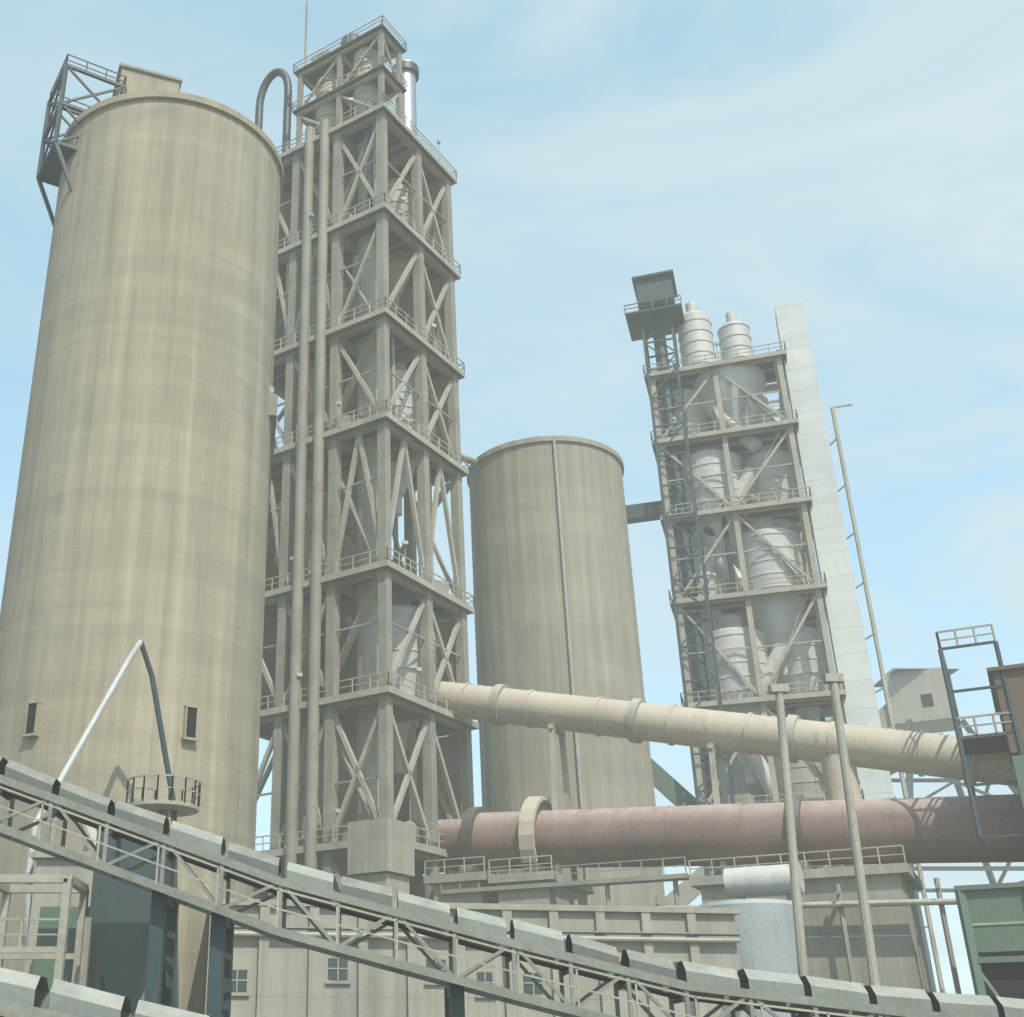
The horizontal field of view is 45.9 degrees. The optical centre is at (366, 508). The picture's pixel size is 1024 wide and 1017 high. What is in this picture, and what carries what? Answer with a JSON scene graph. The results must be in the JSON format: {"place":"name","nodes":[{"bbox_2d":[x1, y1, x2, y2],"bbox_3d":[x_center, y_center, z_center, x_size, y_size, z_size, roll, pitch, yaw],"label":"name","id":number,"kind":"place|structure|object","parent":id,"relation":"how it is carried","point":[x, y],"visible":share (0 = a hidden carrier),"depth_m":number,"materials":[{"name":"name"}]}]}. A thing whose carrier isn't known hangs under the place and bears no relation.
{"place":"outdoors","nodes":[
{"label":"outdoors","id":0,"kind":"place"},
{"bbox_2d":[0,0,1023,994],"label":"sky","id":1,"kind":"structure","parent":0,"point":[860,163],"materials":[{"name":"blue"}]},
{"bbox_2d":[665,667,1023,991],"bbox_3d":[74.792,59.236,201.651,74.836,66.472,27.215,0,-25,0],"label":"industrial building","id":2,"kind":"structure","parent":0,"point":[919,701],"depth_m":208.47,"materials":[{"name":"grey metal"}]},
{"label":"ground","id":3,"kind":"structure","parent":0,"visible":0},
{"bbox_2d":[0,967,211,1016],"bbox_3d":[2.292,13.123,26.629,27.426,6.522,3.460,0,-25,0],"label":"conveyor","id":4,"kind":"object","parent":3,"relation":"on","point":[24,994],"visible":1,"depth_m":27.25,"materials":[{"name":"metal"}]},
{"bbox_2d":[0,62,283,1016],"bbox_3d":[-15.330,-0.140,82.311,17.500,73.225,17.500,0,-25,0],"label":"silo","id":5,"kind":"object","parent":3,"relation":"on","point":[142,500],"visible":0.89,"depth_m":75.55,"materials":[{"name":"concrete"}]},
{"bbox_2d":[36,54,126,225],"bbox_3d":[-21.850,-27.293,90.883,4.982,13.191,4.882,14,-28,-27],"label":"silo service frame","id":6,"kind":"object","parent":5,"relation":"attached to","point":[51,165],"visible":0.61,"depth_m":90.35,"materials":[{"name":"grey metal"}]},
{"bbox_2d":[253,1,478,901],"bbox_3d":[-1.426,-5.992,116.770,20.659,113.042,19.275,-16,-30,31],"label":"preheater tower","id":7,"kind":"structure","parent":3,"relation":"on","point":[356,632],"depth_m":110.48,"materials":[{"name":"grey metal"}]},
{"bbox_2d":[0,756,1023,1016],"bbox_3d":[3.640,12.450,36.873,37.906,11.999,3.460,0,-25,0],"label":"conveyor","id":8,"kind":"object","parent":3,"relation":"on","point":[748,992],"visible":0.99,"depth_m":36.21,"materials":[{"name":"metal"}]},
{"bbox_2d":[0,624,1023,1016],"bbox_3d":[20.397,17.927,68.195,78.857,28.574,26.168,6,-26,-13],"label":"conveyor structure","id":9,"kind":"object","parent":3,"relation":"on","point":[86,928],"visible":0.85,"depth_m":61.67,"materials":[{"name":"metal"}]},
{"bbox_2d":[80,97,976,993],"bbox_3d":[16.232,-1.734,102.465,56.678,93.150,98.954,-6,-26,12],"label":"plant clutter","id":10,"kind":"object","parent":3,"relation":"on","point":[632,737],"visible":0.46,"depth_m":83.42,"materials":[{"name":"grey metal"}]},
{"bbox_2d":[467,436,665,905],"bbox_3d":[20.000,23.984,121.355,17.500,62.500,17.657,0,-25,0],"label":"silo","id":11,"kind":"object","parent":3,"relation":"on","point":[554,601],"visible":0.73,"depth_m":120.06,"materials":[{"name":"concrete"}]},
{"bbox_2d":[406,794,1023,992],"bbox_3d":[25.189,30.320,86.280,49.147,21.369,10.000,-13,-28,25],"label":"rotary kiln","id":12,"kind":"object","parent":3,"relation":"on","point":[535,838],"visible":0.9,"depth_m":84.60,"materials":[{"name":"metal"}]},
{"bbox_2d":[436,681,1017,879],"bbox_3d":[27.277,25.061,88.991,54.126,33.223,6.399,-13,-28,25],"label":"duct pipe","id":13,"kind":"object","parent":3,"relation":"on","point":[920,753],"visible":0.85,"depth_m":91.26,"materials":[{"name":"metal"}]},
{"bbox_2d":[624,269,944,992],"bbox_3d":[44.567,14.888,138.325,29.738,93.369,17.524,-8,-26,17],"label":"preheater tower","id":14,"kind":"structure","parent":3,"relation":"on","point":[729,451],"depth_m":137.55,"materials":[{"name":"metal"}]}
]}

